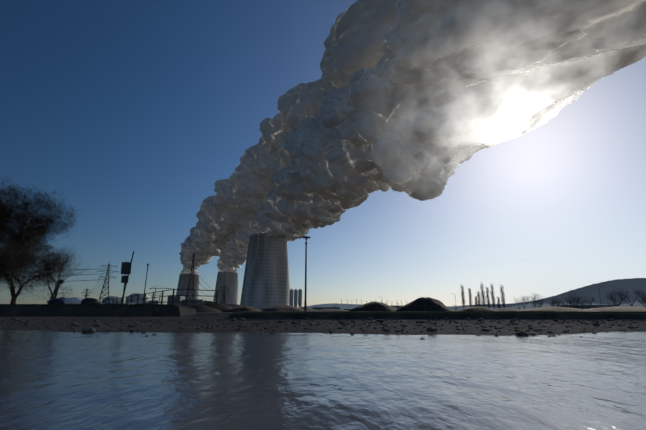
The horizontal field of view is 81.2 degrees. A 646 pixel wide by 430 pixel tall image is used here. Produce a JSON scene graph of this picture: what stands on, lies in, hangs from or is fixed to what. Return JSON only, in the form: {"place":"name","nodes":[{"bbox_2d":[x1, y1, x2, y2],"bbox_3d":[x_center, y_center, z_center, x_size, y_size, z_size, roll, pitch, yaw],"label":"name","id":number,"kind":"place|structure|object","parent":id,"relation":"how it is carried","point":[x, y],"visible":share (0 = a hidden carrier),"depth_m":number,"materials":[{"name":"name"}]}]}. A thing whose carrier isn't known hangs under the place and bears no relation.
{"place":"outdoors","nodes":[
{"label":"outdoors","id":0,"kind":"place"},
{"bbox_2d":[0,304,196,316],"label":"wall","id":1,"kind":"structure","parent":0,"point":[115,310],"depth_m":13.28,"materials":[{"name":"grey concrete"}]},
{"bbox_2d":[0,229,83,303],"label":"tree","id":2,"kind":"object","parent":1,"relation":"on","point":[11,258],"visible":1,"depth_m":29.48,"materials":[{"name":"green plant"}]},
{"bbox_2d":[47,298,63,303],"bbox_3d":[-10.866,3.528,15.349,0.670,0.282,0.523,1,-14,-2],"label":"car","id":3,"kind":"object","parent":1,"relation":"on","point":[56,301],"visible":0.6,"depth_m":15.20,"materials":[{"name":"black"}]},
{"bbox_2d":[53,279,63,298],"bbox_3d":[-11.997,3.514,17.054,0.240,1.170,0.080,12,-18,-27],"label":"marker post","id":4,"kind":"object","parent":1,"relation":"on","point":[59,282],"visible":0.82,"depth_m":17.07,"materials":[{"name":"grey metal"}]},
{"bbox_2d":[35,243,89,299],"bbox_3d":[-30.970,6.879,42.478,7.525,7.704,6.667,-6,-16,22],"label":"tree","id":5,"kind":"object","parent":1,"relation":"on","point":[64,270],"visible":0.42,"depth_m":42.96,"materials":[{"name":"brown plant"}]},
{"bbox_2d":[63,297,81,303],"bbox_3d":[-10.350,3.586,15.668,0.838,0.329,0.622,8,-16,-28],"label":"car","id":6,"kind":"object","parent":1,"relation":"on","point":[74,300],"visible":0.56,"depth_m":15.47,"materials":[{"name":"white"}]},
{"bbox_2d":[81,298,100,303],"bbox_3d":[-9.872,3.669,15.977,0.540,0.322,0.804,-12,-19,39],"label":"car","id":7,"kind":"object","parent":1,"relation":"on","point":[90,301],"visible":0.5,"depth_m":15.79,"materials":[{"name":"black metal"}]},
{"bbox_2d":[121,261,131,303],"bbox_3d":[-13.852,4.848,26.337,0.620,3.200,0.105,3,-15,-21],"label":"road sign","id":8,"kind":"object","parent":1,"relation":"on","point":[125,267],"visible":0.83,"depth_m":26.47,"materials":[{"name":"grey metal"}]},
{"bbox_2d":[100,289,217,307],"bbox_3d":[-24.115,10.090,42.509,2.792,1.140,50.844,12,-18,-38],"label":"fence","id":9,"kind":"object","parent":1,"relation":"on","point":[162,296],"visible":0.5,"depth_m":24.84,"materials":[{"name":"grey metal"}]},
{"bbox_2d":[102,296,120,303],"bbox_3d":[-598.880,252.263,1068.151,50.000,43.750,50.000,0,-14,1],"label":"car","id":10,"kind":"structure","parent":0,"point":[113,297],"depth_m":1054.92,"materials":[{"name":"grey metal"}]},
{"bbox_2d":[217,85,333,273],"bbox_3d":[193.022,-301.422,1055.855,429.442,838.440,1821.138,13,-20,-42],"label":"steam plume","id":11,"kind":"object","parent":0,"point":[232,254],"depth_m":1491.80,"materials":[{"name":"white"}]},
{"bbox_2d":[179,0,400,275],"bbox_3d":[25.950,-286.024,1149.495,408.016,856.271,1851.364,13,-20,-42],"label":"steam plume","id":12,"kind":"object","parent":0,"point":[354,41],"depth_m":1162.35,"materials":[{"name":"white"}]},
{"bbox_2d":[0,330,645,429],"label":"water","id":13,"kind":"structure","parent":0,"point":[51,380],"depth_m":0.98,"materials":[{"name":"blue liquid"}]},
{"bbox_2d":[0,312,645,335],"bbox_3d":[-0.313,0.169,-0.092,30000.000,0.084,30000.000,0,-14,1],"label":"ground","id":14,"kind":"structure","parent":0,"point":[576,327],"depth_m":4.34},
{"bbox_2d":[0,175,82,271],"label":"tree","id":15,"kind":"object","parent":14,"relation":"on","point":[9,214],"visible":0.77,"depth_m":35.19,"materials":[{"name":"green plant"}]},
{"bbox_2d":[96,261,117,303],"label":"pylon","id":16,"kind":"object","parent":14,"relation":"on","point":[105,282],"visible":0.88,"depth_m":325.93,"materials":[{"name":"grey metal"}]},
{"bbox_2d":[5,268,221,299],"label":"power lines","id":17,"kind":"object","parent":16,"relation":"attached to","point":[109,280],"visible":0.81,"depth_m":328.89,"materials":[{"name":"grey metal"}]},
{"bbox_2d":[122,251,133,298],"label":"leaning mast","id":18,"kind":"object","parent":14,"relation":"on","point":[128,274],"visible":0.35,"depth_m":131.69,"materials":[{"name":"grey metal"}]},
{"bbox_2d":[127,293,149,303],"bbox_3d":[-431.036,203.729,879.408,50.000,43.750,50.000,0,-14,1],"label":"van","id":19,"kind":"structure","parent":14,"relation":"on","point":[134,301],"depth_m":862.39,"materials":[{"name":"white metal"}]},
{"bbox_2d":[143,264,148,302],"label":"pole","id":20,"kind":"object","parent":14,"relation":"on","point":[145,282],"visible":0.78,"depth_m":134.10,"materials":[{"name":"grey metal"}]},
{"bbox_2d":[106,296,214,306],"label":"plant buildings","id":21,"kind":"structure","parent":14,"relation":"on","point":[179,298],"depth_m":1169.02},
{"bbox_2d":[176,273,198,298],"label":"cooling tower","id":22,"kind":"structure","parent":14,"relation":"on","point":[183,280],"depth_m":1612.53,"materials":[{"name":"concrete"}]},
{"bbox_2d":[185,254,197,306],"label":"pylon","id":23,"kind":"object","parent":14,"relation":"on","point":[190,274],"visible":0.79,"depth_m":307.66,"materials":[{"name":"grey metal"}]},
{"bbox_2d":[219,285,228,304],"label":"pylon","id":24,"kind":"object","parent":14,"relation":"on","point":[223,295],"visible":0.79,"depth_m":662.75,"materials":[{"name":"grey metal"}]},
{"bbox_2d":[213,271,238,304],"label":"cooling tower","id":25,"kind":"structure","parent":14,"relation":"on","point":[228,280],"depth_m":1519.60,"materials":[{"name":"concrete"}]},
{"bbox_2d":[240,233,289,309],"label":"cooling tower","id":26,"kind":"structure","parent":14,"relation":"on","point":[266,283],"depth_m":770.72,"materials":[{"name":"concrete"}]},
{"bbox_2d":[289,288,301,306],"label":"silos","id":27,"kind":"object","parent":14,"relation":"on","point":[297,297],"visible":0.67,"depth_m":262.15,"materials":[{"name":"grey metal"}]},
{"bbox_2d":[302,236,310,310],"bbox_3d":[-1.807,6.206,39.629,0.960,8.070,0.960,0,-14,1],"label":"street lamp","id":28,"kind":"object","parent":14,"relation":"on","point":[305,301],"visible":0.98,"depth_m":39.56,"materials":[{"name":"grey metal"}]},
{"bbox_2d":[0,317,645,340],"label":"pebbles","id":29,"kind":"object","parent":14,"relation":"on","point":[342,321],"visible":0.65,"depth_m":4.76,"materials":[{"name":"stone"}]},
{"bbox_2d":[187,297,645,311],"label":"earth heaps","id":30,"kind":"object","parent":14,"relation":"on","point":[425,304],"visible":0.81,"depth_m":140.19,"materials":[{"name":"brown soil"}]},
{"bbox_2d":[460,286,465,305],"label":"poplar tree","id":31,"kind":"object","parent":14,"relation":"on","point":[462,295],"visible":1,"depth_m":375.58,"materials":[{"name":"grey plant"}]},
{"bbox_2d":[312,305,614,310],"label":"sheds","id":32,"kind":"object","parent":14,"relation":"on","point":[582,307],"visible":0.27,"depth_m":330.26,"materials":[{"name":"grey metal"}]},
{"bbox_2d":[468,288,471,306],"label":"poplar tree","id":33,"kind":"object","parent":14,"relation":"on","point":[470,296],"visible":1,"depth_m":391.80,"materials":[{"name":"grey plant"}]},
{"bbox_2d":[309,301,645,310],"bbox_3d":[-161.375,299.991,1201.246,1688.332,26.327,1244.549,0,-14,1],"label":"woodland trees","id":34,"kind":"object","parent":14,"relation":"on","point":[529,305],"visible":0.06,"depth_m":728.01,"materials":[{"name":"brown plant"}]},
{"bbox_2d":[477,291,481,306],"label":"poplar tree","id":35,"kind":"object","parent":14,"relation":"on","point":[478,295],"visible":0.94,"depth_m":372.92,"materials":[{"name":"grey plant"}]},
{"bbox_2d":[480,282,486,306],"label":"poplar tree","id":36,"kind":"object","parent":14,"relation":"on","point":[483,301],"visible":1,"depth_m":348.57,"materials":[{"name":"grey plant"}]},
{"bbox_2d":[485,287,489,307],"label":"poplar tree","id":37,"kind":"object","parent":14,"relation":"on","point":[487,296],"visible":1,"depth_m":383.93,"materials":[{"name":"grey plant"}]},
{"bbox_2d":[490,283,495,307],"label":"poplar tree","id":38,"kind":"object","parent":14,"relation":"on","point":[492,295],"visible":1,"depth_m":367.53,"materials":[{"name":"grey plant"}]},
{"bbox_2d":[500,285,504,307],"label":"poplar tree","id":39,"kind":"object","parent":14,"relation":"on","point":[502,294],"visible":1,"depth_m":366.85,"materials":[{"name":"grey plant"}]},
{"bbox_2d":[517,296,528,308],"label":"tree","id":40,"kind":"object","parent":14,"relation":"on","point":[524,301],"visible":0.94,"depth_m":285.00,"materials":[{"name":"grey plant"}]},
{"bbox_2d":[525,293,540,307],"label":"tree","id":41,"kind":"object","parent":14,"relation":"on","point":[534,298],"visible":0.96,"depth_m":290.51,"materials":[{"name":"grey plant"}]},
{"bbox_2d":[559,296,574,307],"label":"tree","id":42,"kind":"object","parent":14,"relation":"on","point":[567,302],"visible":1,"depth_m":246.67,"materials":[{"name":"grey plant"}]},
{"bbox_2d":[567,291,582,307],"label":"tree","id":43,"kind":"object","parent":14,"relation":"on","point":[575,298],"visible":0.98,"depth_m":265.59,"materials":[{"name":"grey plant"}]},
{"bbox_2d":[605,288,624,305],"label":"tree","id":44,"kind":"object","parent":14,"relation":"on","point":[616,297],"visible":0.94,"depth_m":252.72,"materials":[{"name":"grey plant"}]},
{"bbox_2d":[607,291,626,305],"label":"tree","id":45,"kind":"object","parent":14,"relation":"on","point":[614,300],"visible":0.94,"depth_m":256.09,"materials":[{"name":"grey plant"}]},
{"bbox_2d":[615,287,641,305],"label":"tree","id":46,"kind":"object","parent":14,"relation":"on","point":[628,297],"visible":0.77,"depth_m":258.92,"materials":[{"name":"grey plant"}]},
{"bbox_2d":[632,290,645,303],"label":"tree","id":47,"kind":"object","parent":14,"relation":"on","point":[640,295],"visible":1,"depth_m":248.40,"materials":[{"name":"grey plant"}]},
{"bbox_2d":[0,0,645,306],"label":"sky","id":48,"kind":"structure","parent":0,"point":[134,110],"materials":[{"name":"blue"}]},
{"bbox_2d":[307,303,497,308],"bbox_3d":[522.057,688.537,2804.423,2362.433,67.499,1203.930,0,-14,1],"label":"hill ridge","id":49,"kind":"structure","parent":0,"point":[345,306],"depth_m":2698.30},
{"bbox_2d":[341,299,406,305],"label":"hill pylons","id":50,"kind":"object","parent":49,"relation":"on","point":[347,300],"visible":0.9,"depth_m":2814.72,"materials":[{"name":"grey metal"}]},
{"bbox_2d":[228,311,645,319],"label":"embankment","id":51,"kind":"structure","parent":0,"point":[428,315],"depth_m":8.28,"materials":[{"name":"plant"}]},
{"bbox_2d":[254,0,645,241],"bbox_3d":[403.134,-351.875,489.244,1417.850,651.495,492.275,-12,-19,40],"label":"steam plume","id":52,"kind":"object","parent":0,"point":[431,100],"depth_m":538.00,"materials":[{"name":"white"}]},
{"bbox_2d":[464,278,645,307],"bbox_3d":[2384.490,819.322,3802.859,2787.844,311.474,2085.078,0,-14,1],"label":"hill ridge","id":53,"kind":"structure","parent":0,"point":[629,286],"depth_m":3437.46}
]}

